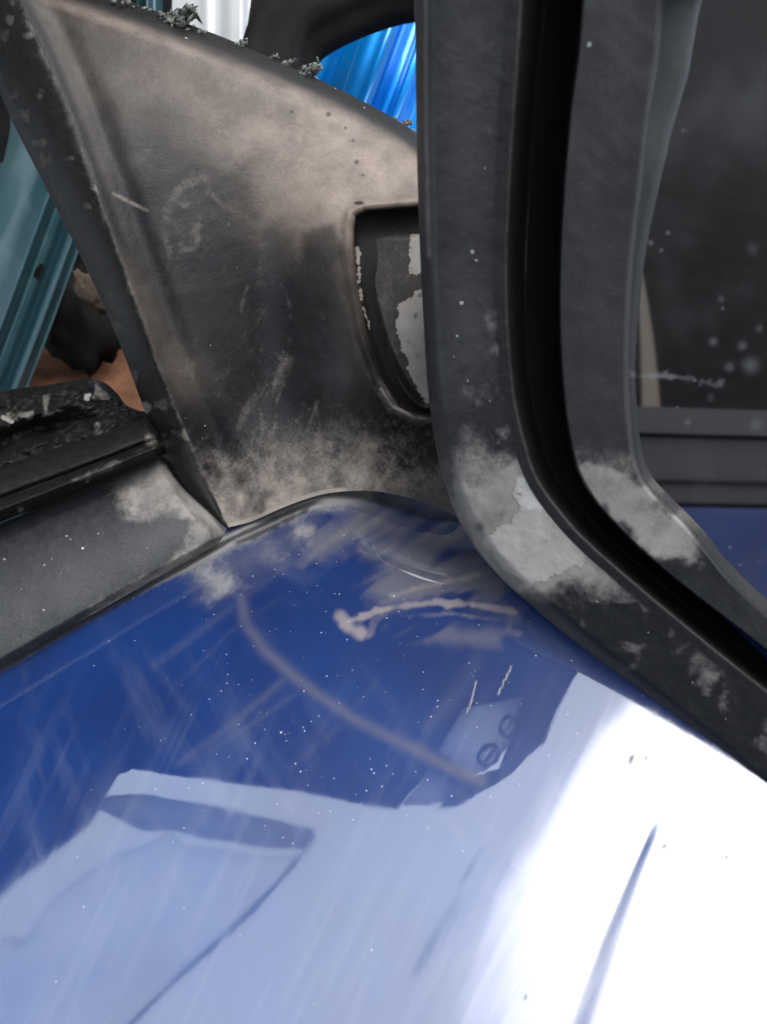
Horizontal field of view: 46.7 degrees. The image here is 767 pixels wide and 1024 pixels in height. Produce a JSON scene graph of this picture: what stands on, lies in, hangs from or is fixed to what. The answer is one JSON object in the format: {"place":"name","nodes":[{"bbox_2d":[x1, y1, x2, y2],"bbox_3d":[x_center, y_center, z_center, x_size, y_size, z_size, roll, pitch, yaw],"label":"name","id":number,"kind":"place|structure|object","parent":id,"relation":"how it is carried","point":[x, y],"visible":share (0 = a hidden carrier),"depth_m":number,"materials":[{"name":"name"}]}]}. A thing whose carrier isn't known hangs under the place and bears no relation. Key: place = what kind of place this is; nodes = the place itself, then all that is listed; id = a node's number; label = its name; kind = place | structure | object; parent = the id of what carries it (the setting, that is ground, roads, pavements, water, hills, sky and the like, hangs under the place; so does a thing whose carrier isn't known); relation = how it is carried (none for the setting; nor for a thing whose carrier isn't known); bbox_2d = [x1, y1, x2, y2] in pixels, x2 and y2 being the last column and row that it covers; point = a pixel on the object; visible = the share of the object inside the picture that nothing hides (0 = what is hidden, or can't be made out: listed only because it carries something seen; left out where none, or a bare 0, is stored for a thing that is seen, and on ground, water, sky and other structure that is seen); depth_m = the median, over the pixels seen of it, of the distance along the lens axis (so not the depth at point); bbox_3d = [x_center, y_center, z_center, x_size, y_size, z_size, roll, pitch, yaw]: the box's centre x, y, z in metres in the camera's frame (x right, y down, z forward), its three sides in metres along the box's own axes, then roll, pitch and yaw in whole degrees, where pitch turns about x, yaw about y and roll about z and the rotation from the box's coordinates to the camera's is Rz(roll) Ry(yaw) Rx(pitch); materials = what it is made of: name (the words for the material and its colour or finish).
{"place":"outdoors","nodes":[
{"label":"outdoors","id":0,"kind":"place"},
{"bbox_2d":[242,0,414,76],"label":"rubber ring","id":1,"kind":"object","parent":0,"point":[305,32],"visible":0.52,"depth_m":0.39,"materials":[{"name":"black rubber"}]},
{"bbox_3d":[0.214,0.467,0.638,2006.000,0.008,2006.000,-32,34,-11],"label":"ground","id":2,"kind":"structure","parent":0,"visible":0},
{"bbox_2d":[0,94,77,523],"bbox_3d":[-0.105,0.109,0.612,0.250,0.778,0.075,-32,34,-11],"label":"car door","id":3,"kind":"object","parent":2,"relation":"on","point":[34,234],"visible":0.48,"depth_m":0.46,"materials":[{"name":"teal paint"}]},
{"bbox_2d":[28,347,144,411],"bbox_3d":[-0.159,-0.081,0.513,0.107,0.075,0.124,-18,34,11],"label":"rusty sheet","id":4,"kind":"object","parent":3,"relation":"attached to","point":[116,376],"visible":0.14,"depth_m":0.51,"materials":[{"name":"brown metal"}]},
{"bbox_2d":[33,261,121,377],"bbox_3d":[-0.169,-0.107,0.489,0.047,0.068,0.033,-32,34,-11],"label":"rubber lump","id":5,"kind":"object","parent":4,"relation":"on","point":[82,336],"visible":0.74,"depth_m":0.48,"materials":[{"name":"black rubber"}]},
{"bbox_2d":[72,269,105,314],"bbox_3d":[-0.154,-0.114,0.462,0.011,0.027,0.006,-32,34,-11],"label":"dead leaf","id":6,"kind":"object","parent":5,"relation":"on","point":[84,288],"visible":0.92,"depth_m":0.46,"materials":[{"name":"brown plant"}]},
{"bbox_2d":[28,0,259,511],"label":"door card","id":7,"kind":"object","parent":2,"relation":"on","point":[167,5],"depth_m":0.69,"materials":[{"name":"black plastic"}]},
{"bbox_2d":[136,0,250,41],"bbox_3d":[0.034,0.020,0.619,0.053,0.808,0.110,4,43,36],"label":"car door","id":8,"kind":"object","parent":2,"relation":"on","point":[227,19],"visible":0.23,"depth_m":0.42,"materials":[{"name":"white paint"}]},
{"bbox_2d":[314,23,415,131],"bbox_3d":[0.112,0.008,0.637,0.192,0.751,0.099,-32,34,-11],"label":"car door","id":9,"kind":"object","parent":2,"relation":"on","point":[377,70],"visible":0.08,"depth_m":0.46,"materials":[{"name":"blue paint"}]},
{"bbox_2d":[0,0,766,1023],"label":"car door","id":10,"kind":"object","parent":2,"relation":"on","point":[384,630],"visible":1,"depth_m":0.22,"materials":[{"name":"blue paint"}]},
{"bbox_2d":[159,2,201,27],"bbox_3d":[-0.066,-0.155,0.281,0.018,0.009,0.014,-32,34,-11],"label":"moss clump","id":11,"kind":"object","parent":10,"relation":"on","point":[185,15],"visible":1,"depth_m":0.28,"materials":[{"name":"grey plant"}]},
{"bbox_2d":[233,38,247,46],"bbox_3d":[-0.047,-0.151,0.288,0.008,0.003,0.006,-32,34,-11],"label":"moss clump","id":12,"kind":"object","parent":10,"relation":"on","point":[241,43],"visible":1,"depth_m":0.29,"materials":[{"name":"grey plant"}]},
{"bbox_2d":[110,0,415,131],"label":"lichen crumbs","id":13,"kind":"object","parent":10,"relation":"on","point":[160,14],"visible":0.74,"depth_m":0.28,"materials":[{"name":"grey plant"}]},
{"bbox_2d":[269,53,278,59],"bbox_3d":[-0.036,-0.149,0.292,0.005,0.003,0.004,-32,34,-11],"label":"moss clump","id":14,"kind":"object","parent":10,"relation":"on","point":[275,56],"visible":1,"depth_m":0.29,"materials":[{"name":"grey plant"}]},
{"bbox_2d":[281,58,296,66],"bbox_3d":[-0.032,-0.148,0.293,0.007,0.003,0.005,-32,34,-11],"label":"moss clump","id":15,"kind":"object","parent":10,"relation":"on","point":[289,62],"visible":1,"depth_m":0.29,"materials":[{"name":"grey plant"}]},
{"bbox_2d":[299,56,323,76],"bbox_3d":[-0.026,-0.146,0.295,0.013,0.006,0.010,-32,34,-11],"label":"moss clump","id":16,"kind":"object","parent":10,"relation":"on","point":[314,68],"visible":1,"depth_m":0.29,"materials":[{"name":"grey plant"}]},
{"bbox_2d":[402,119,412,126],"bbox_3d":[0.007,-0.135,0.308,0.007,0.003,0.005,-32,34,-11],"label":"moss clump","id":17,"kind":"object","parent":10,"relation":"on","point":[408,123],"visible":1,"depth_m":0.31,"materials":[{"name":"grey plant"}]}
]}

